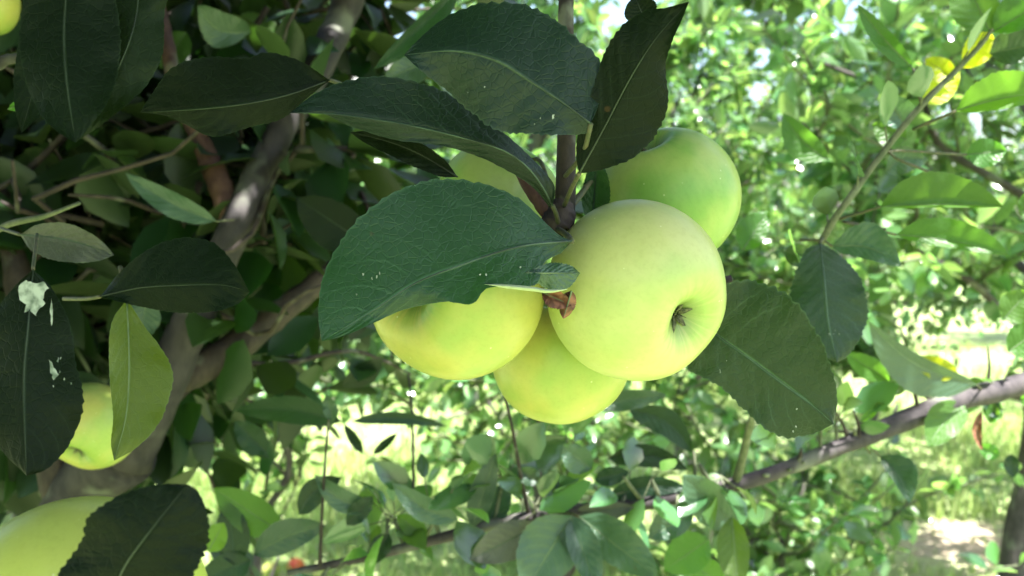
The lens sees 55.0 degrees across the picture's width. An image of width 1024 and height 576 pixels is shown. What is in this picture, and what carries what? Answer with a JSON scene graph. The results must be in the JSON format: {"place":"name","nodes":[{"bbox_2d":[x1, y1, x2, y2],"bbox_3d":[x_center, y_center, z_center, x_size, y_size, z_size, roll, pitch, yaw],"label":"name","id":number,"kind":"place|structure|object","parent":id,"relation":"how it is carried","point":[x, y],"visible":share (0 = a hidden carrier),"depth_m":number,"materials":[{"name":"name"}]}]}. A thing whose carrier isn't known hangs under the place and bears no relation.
{"place":"outdoors","nodes":[
{"label":"outdoors","id":0,"kind":"place"},
{"bbox_2d":[0,337,1022,575],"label":"grass","id":1,"kind":"structure","parent":0,"point":[956,453],"depth_m":5.44,"materials":[{"name":"green plant"}]},
{"bbox_2d":[2,225,1022,575],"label":"ground","id":2,"kind":"structure","parent":0,"point":[954,539],"depth_m":5.61,"materials":[{"name":"soil"}]},
{"bbox_2d":[262,561,279,575],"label":"apple","id":3,"kind":"object","parent":2,"relation":"on","point":[267,567],"visible":0.69,"depth_m":3.95,"materials":[{"name":"yellow food"}]},
{"bbox_2d":[287,557,304,569],"bbox_3d":[-0.882,1.136,4.017,0.072,0.070,0.070,0,4,-7],"label":"apple","id":4,"kind":"object","parent":2,"relation":"on","point":[296,562],"visible":0.53,"depth_m":4.00,"materials":[{"name":"red food"}]},
{"bbox_2d":[198,158,422,575],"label":"young apple tree","id":5,"kind":"object","parent":2,"relation":"on","point":[277,487],"visible":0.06,"depth_m":2.58,"materials":[{"name":"green plant"}]},
{"bbox_2d":[313,570,330,575],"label":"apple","id":6,"kind":"object","parent":2,"relation":"on","point":[317,573],"visible":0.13,"depth_m":3.90,"materials":[{"name":"green food"}]},
{"bbox_2d":[0,0,837,575],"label":"apple tree","id":7,"kind":"object","parent":2,"relation":"on","point":[202,228],"visible":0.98,"depth_m":0.45,"materials":[{"name":"green plant"}]},
{"bbox_2d":[0,0,20,34],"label":"apple","id":8,"kind":"object","parent":7,"relation":"hanging from","point":[10,10],"visible":1,"depth_m":0.85,"materials":[{"name":"food"}]},
{"bbox_2d":[59,383,129,469],"bbox_3d":[-0.363,0.119,0.851,0.078,0.076,0.074,0,4,4],"label":"apple","id":9,"kind":"object","parent":7,"relation":"hanging from","point":[89,448],"visible":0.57,"depth_m":0.82,"materials":[{"name":"food"}]},
{"bbox_2d":[0,496,207,575],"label":"apple","id":10,"kind":"object","parent":7,"relation":"attached to","point":[44,540],"visible":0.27,"depth_m":0.29,"materials":[{"name":"food"}]},
{"bbox_2d":[374,284,544,379],"bbox_3d":[-0.021,0.001,0.427,0.077,0.078,0.073,3,3,36],"label":"apple","id":11,"kind":"object","parent":7,"relation":"hanging from","point":[491,330],"visible":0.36,"depth_m":0.40,"materials":[{"name":"food"}]},
{"bbox_2d":[440,146,555,217],"bbox_3d":[-0.001,-0.040,0.487,0.088,0.060,0.081,42,23,22],"label":"apple","id":12,"kind":"object","parent":7,"relation":"attached to","point":[469,167],"visible":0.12,"depth_m":0.47,"materials":[{"name":"green food"}]},
{"bbox_2d":[493,302,626,423],"bbox_3d":[0.022,0.012,0.481,0.069,0.105,0.071,1,23,18],"label":"apple","id":13,"kind":"object","parent":7,"relation":"hanging from","point":[545,375],"visible":0.51,"depth_m":0.46,"materials":[{"name":"food"}]},
{"bbox_2d":[546,199,726,380],"bbox_3d":[0.050,-0.001,0.424,0.078,0.078,0.075,-3,25,-40],"label":"apple","id":14,"kind":"object","parent":7,"relation":"hanging from","point":[648,287],"visible":0.86,"depth_m":0.39,"materials":[{"name":"food"}]},
{"bbox_2d":[575,127,741,248],"bbox_3d":[0.063,-0.039,0.482,0.075,0.072,0.116,4,36,45],"label":"apple","id":15,"kind":"object","parent":7,"relation":"hanging from","point":[693,174],"visible":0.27,"depth_m":0.47,"materials":[{"name":"green food"}]},
{"bbox_2d":[454,33,686,184],"bbox_3d":[0.588,-0.963,9.327,2.635,3.631,2.760,-1,4,-16],"label":"apple tree","id":16,"kind":"object","parent":2,"relation":"on","point":[547,153],"visible":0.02,"depth_m":9.10,"materials":[{"name":"green plant"}]},
{"bbox_2d":[361,0,814,509],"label":"apple tree","id":17,"kind":"object","parent":2,"relation":"on","point":[688,41],"visible":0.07,"depth_m":3.44,"materials":[{"name":"green plant"}]},
{"bbox_2d":[316,104,911,575],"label":"young apple tree","id":18,"kind":"object","parent":2,"relation":"on","point":[462,400],"visible":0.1,"depth_m":2.66,"materials":[{"name":"green plant"}]},
{"bbox_2d":[205,0,1023,575],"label":"apple tree","id":19,"kind":"object","parent":2,"relation":"on","point":[561,532],"visible":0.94,"depth_m":0.84,"materials":[{"name":"green plant"}]},
{"bbox_2d":[555,37,690,144],"bbox_3d":[1.809,-1.681,14.787,3.519,4.327,3.453,-1,4,-20],"label":"apple tree","id":20,"kind":"object","parent":2,"relation":"on","point":[598,47],"visible":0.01,"depth_m":14.32,"materials":[{"name":"green plant"}]},
{"bbox_2d":[543,0,868,469],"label":"apple tree","id":21,"kind":"object","parent":2,"relation":"on","point":[794,206],"visible":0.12,"depth_m":5.29,"materials":[{"name":"green plant"}]},
{"bbox_2d":[576,0,1023,575],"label":"apple tree","id":22,"kind":"object","parent":2,"relation":"on","point":[848,106],"visible":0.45,"depth_m":2.63,"materials":[{"name":"green plant"}]},
{"bbox_2d":[755,113,882,238],"bbox_3d":[5.324,-1.599,15.609,2.726,4.052,3.091,-2,4,-24],"label":"apple tree","id":23,"kind":"object","parent":2,"relation":"on","point":[818,211],"depth_m":15.60,"materials":[{"name":"green plant"}]},
{"bbox_2d":[637,376,1023,575],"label":"young apple tree","id":24,"kind":"object","parent":2,"relation":"on","point":[897,521],"visible":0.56,"depth_m":2.34,"materials":[{"name":"green plant"}]},
{"bbox_2d":[751,17,979,289],"bbox_3d":[3.530,-0.967,10.039,2.825,3.540,2.879,3,5,33],"label":"apple tree","id":25,"kind":"object","parent":2,"relation":"on","point":[817,213],"visible":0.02,"depth_m":9.97,"materials":[{"name":"green plant"}]},
{"bbox_2d":[707,0,1023,423],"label":"apple tree","id":26,"kind":"object","parent":2,"relation":"on","point":[968,315],"visible":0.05,"depth_m":6.36,"materials":[{"name":"green plant"}]},
{"bbox_2d":[851,0,1023,339],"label":"apple tree","id":27,"kind":"object","parent":2,"relation":"on","point":[931,299],"visible":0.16,"depth_m":5.11,"materials":[{"name":"green plant"}]},
{"bbox_2d":[981,106,1023,170],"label":"apple tree","id":28,"kind":"object","parent":2,"relation":"on","point":[1017,108],"visible":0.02,"depth_m":16.48,"materials":[{"name":"green plant"}]},
{"bbox_2d":[996,138,1023,194],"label":"apple tree","id":29,"kind":"object","parent":2,"relation":"on","point":[1017,154],"visible":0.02,"depth_m":11.89,"materials":[{"name":"green plant"}]},
{"bbox_2d":[385,0,1023,223],"label":"sky","id":30,"kind":"structure","parent":0,"point":[617,17],"materials":[{"name":"white"}]}
]}

